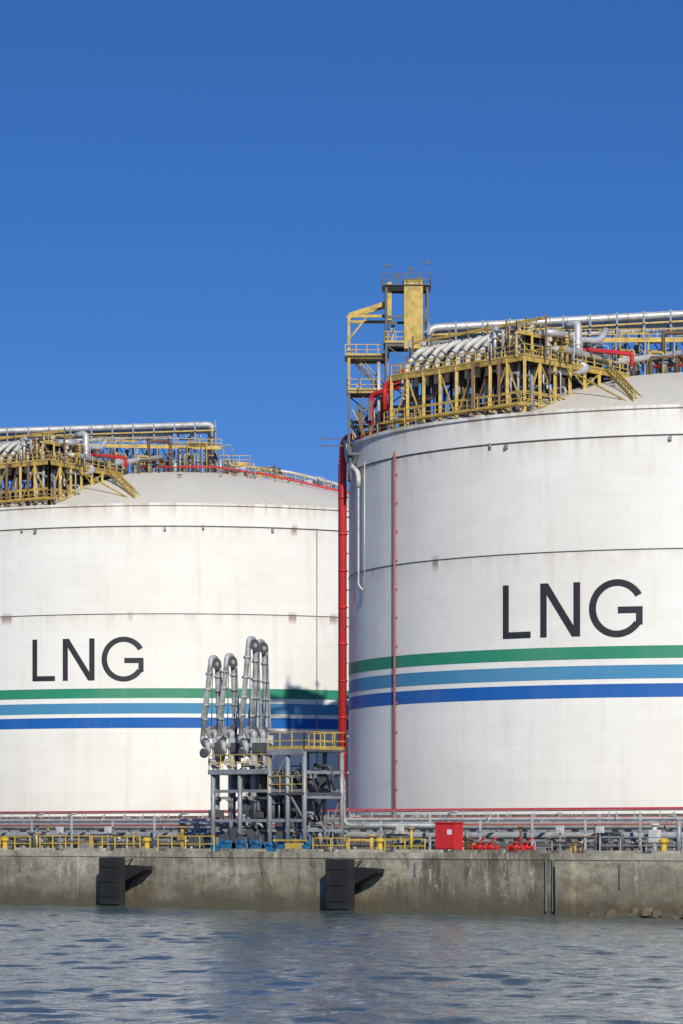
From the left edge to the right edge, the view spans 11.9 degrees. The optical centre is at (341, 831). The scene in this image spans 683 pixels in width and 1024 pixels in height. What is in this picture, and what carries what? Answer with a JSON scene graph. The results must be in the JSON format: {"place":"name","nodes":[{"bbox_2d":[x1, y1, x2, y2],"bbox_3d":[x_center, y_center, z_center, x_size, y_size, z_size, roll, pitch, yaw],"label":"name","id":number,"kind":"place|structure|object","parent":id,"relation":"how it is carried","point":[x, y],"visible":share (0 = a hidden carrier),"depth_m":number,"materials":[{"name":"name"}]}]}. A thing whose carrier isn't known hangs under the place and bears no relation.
{"place":"outdoors","nodes":[
{"label":"outdoors","id":0,"kind":"place"},
{"bbox_2d":[0,903,682,1023],"bbox_3d":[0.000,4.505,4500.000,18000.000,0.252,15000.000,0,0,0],"label":"water","id":1,"kind":"structure","parent":0,"point":[102,964],"depth_m":109.37,"materials":[{"name":"blue liquid"}]},
{"bbox_2d":[0,850,682,915],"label":"quay wall","id":2,"kind":"structure","parent":1,"relation":"in","point":[514,883],"depth_m":186.47,"materials":[{"name":"concrete"}]},
{"bbox_2d":[99,857,151,905],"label":"dock fender","id":3,"kind":"object","parent":2,"relation":"attached to","point":[117,876],"visible":1,"depth_m":199.43,"materials":[{"name":"black rubber"}]},
{"bbox_2d":[19,859,620,911],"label":"joint and pipes","id":4,"kind":"object","parent":2,"relation":"attached to","point":[545,880],"visible":1,"depth_m":178.09,"materials":[{"name":"grey metal"}]},
{"bbox_2d":[0,848,682,853],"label":"edge kerb","id":5,"kind":"structure","parent":2,"relation":"on","point":[394,850],"depth_m":188.25,"materials":[{"name":"concrete"}]},
{"bbox_2d":[325,859,384,910],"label":"dock fender","id":6,"kind":"object","parent":2,"relation":"attached to","point":[345,879],"visible":1,"depth_m":186.60,"materials":[{"name":"black rubber"}]},
{"bbox_2d":[585,907,682,918],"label":"rubble toe","id":7,"kind":"object","parent":1,"relation":"in","point":[650,912],"visible":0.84,"depth_m":172.43,"materials":[{"name":"grey stone"}]},
{"bbox_2d":[0,0,682,490],"label":"sky","id":8,"kind":"structure","parent":0,"point":[198,198],"materials":[{"name":"blue"}]},
{"bbox_2d":[8,846,675,853],"bbox_3d":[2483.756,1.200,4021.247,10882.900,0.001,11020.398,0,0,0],"label":"ground","id":9,"kind":"structure","parent":0,"point":[389,850],"depth_m":225.61,"materials":[{"name":"concrete"}]},
{"bbox_2d":[1,837,9,849],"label":"mooring bollard","id":10,"kind":"object","parent":9,"relation":"on","point":[4,840],"visible":0.95,"depth_m":210.01,"materials":[{"name":"yellow metal"}]},
{"bbox_2d":[0,836,30,847],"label":"safety railing","id":11,"kind":"object","parent":9,"relation":"on","point":[14,843],"visible":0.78,"depth_m":214.93,"materials":[{"name":"yellow metal"}]},
{"bbox_2d":[56,827,63,849],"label":"instrument stand","id":12,"kind":"object","parent":9,"relation":"on","point":[59,830],"visible":0.88,"depth_m":216.53,"materials":[{"name":"grey metal"}]},
{"bbox_2d":[39,835,92,847],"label":"safety railing","id":13,"kind":"object","parent":9,"relation":"on","point":[65,843],"visible":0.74,"depth_m":210.24,"materials":[{"name":"yellow metal"}]},
{"bbox_2d":[104,827,111,850],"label":"instrument stand","id":14,"kind":"object","parent":9,"relation":"on","point":[107,830],"visible":1,"depth_m":213.40,"materials":[{"name":"grey metal"}]},
{"bbox_2d":[89,836,140,847],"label":"safety railing","id":15,"kind":"object","parent":9,"relation":"on","point":[114,843],"visible":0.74,"depth_m":208.60,"materials":[{"name":"yellow metal"}]},
{"bbox_2d":[142,837,151,847],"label":"mooring bollard","id":16,"kind":"object","parent":9,"relation":"on","point":[146,840],"visible":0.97,"depth_m":201.14,"materials":[{"name":"yellow metal"}]},
{"bbox_2d":[0,463,348,816],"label":"lng storage tank","id":17,"kind":"object","parent":9,"relation":"on","point":[123,619],"visible":0.65,"depth_m":423.73,"materials":[{"name":"white paint"}]},
{"bbox_2d":[0,421,348,506],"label":"rooftop pipe platform","id":18,"kind":"structure","parent":17,"relation":"on","point":[53,458],"depth_m":444.17,"materials":[{"name":"yellow metal"}]},
{"bbox_2d":[157,836,214,850],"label":"safety railing","id":19,"kind":"object","parent":9,"relation":"on","point":[185,843],"visible":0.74,"depth_m":200.26,"materials":[{"name":"yellow metal"}]},
{"bbox_2d":[199,655,225,842],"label":"marine loading arm","id":20,"kind":"object","parent":9,"relation":"on","point":[214,662],"visible":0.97,"depth_m":203.80},
{"bbox_2d":[216,653,240,848],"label":"marine loading arm","id":21,"kind":"object","parent":9,"relation":"on","point":[230,734],"visible":0.97,"depth_m":203.74},
{"bbox_2d":[237,636,262,828],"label":"marine loading arm","id":22,"kind":"object","parent":9,"relation":"on","point":[254,746],"visible":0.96,"depth_m":201.97},
{"bbox_2d":[247,639,272,848],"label":"marine loading arm","id":23,"kind":"object","parent":9,"relation":"on","point":[265,699],"visible":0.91,"depth_m":203.19},
{"bbox_2d":[208,731,434,851],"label":"loading platform","id":24,"kind":"structure","parent":9,"relation":"on","point":[287,804],"depth_m":199.75,"materials":[{"name":"grey metal"}]},
{"bbox_2d":[312,837,349,851],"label":"safety railing","id":25,"kind":"object","parent":9,"relation":"on","point":[330,845],"visible":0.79,"depth_m":191.78,"materials":[{"name":"yellow metal"}]},
{"bbox_2d":[0,809,682,852],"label":"pipe rack","id":26,"kind":"object","parent":9,"relation":"on","point":[577,833],"visible":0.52,"depth_m":204.67,"materials":[{"name":"grey metal"}]},
{"bbox_2d":[0,807,682,848],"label":"fire water","id":27,"kind":"structure","parent":26,"relation":"on","point":[206,811],"depth_m":240.44,"materials":[{"name":"red paint"}]},
{"bbox_2d":[2,814,682,841],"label":"wall","id":28,"kind":"structure","parent":9,"relation":"on","point":[477,815],"depth_m":266.61,"materials":[{"name":"metal"}]},
{"bbox_2d":[11,811,676,850],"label":"spray nozzle stand","id":29,"kind":"object","parent":9,"relation":"on","point":[376,814],"visible":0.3,"depth_m":220.51,"materials":[{"name":"paint"}]},
{"bbox_2d":[375,838,385,851],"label":"mooring bollard","id":30,"kind":"object","parent":9,"relation":"on","point":[379,841],"visible":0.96,"depth_m":188.09,"materials":[{"name":"yellow metal"}]},
{"bbox_2d":[396,826,403,848],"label":"instrument stand","id":31,"kind":"object","parent":9,"relation":"on","point":[399,829],"visible":0.88,"depth_m":196.12,"materials":[{"name":"grey metal"}]},
{"bbox_2d":[384,838,425,850],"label":"safety railing","id":32,"kind":"object","parent":9,"relation":"on","point":[404,845],"visible":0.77,"depth_m":189.13,"materials":[{"name":"yellow metal"}]},
{"bbox_2d":[433,822,464,852],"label":"fire hose cabinet","id":33,"kind":"object","parent":9,"relation":"on","point":[448,835],"visible":0.86,"depth_m":189.21,"materials":[{"name":"red metal"}]},
{"bbox_2d":[471,837,488,849],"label":"fire monitor","id":34,"kind":"object","parent":9,"relation":"on","point":[477,845],"visible":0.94,"depth_m":189.22,"materials":[{"name":"red paint"}]},
{"bbox_2d":[482,837,499,849],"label":"fire monitor","id":35,"kind":"object","parent":9,"relation":"on","point":[490,846],"visible":0.91,"depth_m":188.64,"materials":[{"name":"red paint"}]},
{"bbox_2d":[338,368,682,814],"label":"lng storage tank","id":36,"kind":"object","parent":9,"relation":"on","point":[515,590],"visible":0.91,"depth_m":331.65,"materials":[{"name":"white paint"}]},
{"bbox_2d":[319,261,431,481],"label":"access tower","id":37,"kind":"structure","parent":36,"relation":"on","point":[413,290],"depth_m":353.38,"materials":[{"name":"yellow metal"}]},
{"bbox_2d":[380,309,682,428],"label":"rooftop pipe platform","id":38,"kind":"structure","parent":36,"relation":"on","point":[528,356],"depth_m":342.71,"materials":[{"name":"yellow metal"}]},
{"bbox_2d":[507,837,524,852],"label":"fire monitor","id":39,"kind":"object","parent":9,"relation":"on","point":[515,847],"visible":0.92,"depth_m":186.47,"materials":[{"name":"red paint"}]},
{"bbox_2d":[518,837,533,849],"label":"fire monitor","id":40,"kind":"object","parent":9,"relation":"on","point":[527,847],"visible":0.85,"depth_m":186.79,"materials":[{"name":"red paint"}]},
{"bbox_2d":[534,840,552,849],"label":"safety railing","id":41,"kind":"object","parent":9,"relation":"on","point":[551,847],"visible":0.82,"depth_m":183.46,"materials":[{"name":"grey metal"}]},
{"bbox_2d":[556,826,563,849],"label":"instrument stand","id":42,"kind":"object","parent":9,"relation":"on","point":[559,829],"visible":0.88,"depth_m":187.82,"materials":[{"name":"grey metal"}]},
{"bbox_2d":[596,826,603,836],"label":"instrument stand","id":43,"kind":"object","parent":9,"relation":"on","point":[599,829],"visible":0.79,"depth_m":185.78,"materials":[{"name":"grey metal"}]},
{"bbox_2d":[599,837,682,853],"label":"safety railing","id":44,"kind":"object","parent":9,"relation":"on","point":[620,845],"visible":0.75,"depth_m":181.47,"materials":[{"name":"grey metal"}]},
{"bbox_2d":[659,838,668,850],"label":"mooring bollard","id":45,"kind":"object","parent":9,"relation":"on","point":[663,842],"visible":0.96,"depth_m":174.30,"materials":[{"name":"yellow metal"}]},
{"bbox_2d":[675,817,682,850],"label":"post","id":46,"kind":"object","parent":9,"relation":"on","point":[678,833],"visible":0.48,"depth_m":179.52,"materials":[{"name":"grey metal"}]}
]}

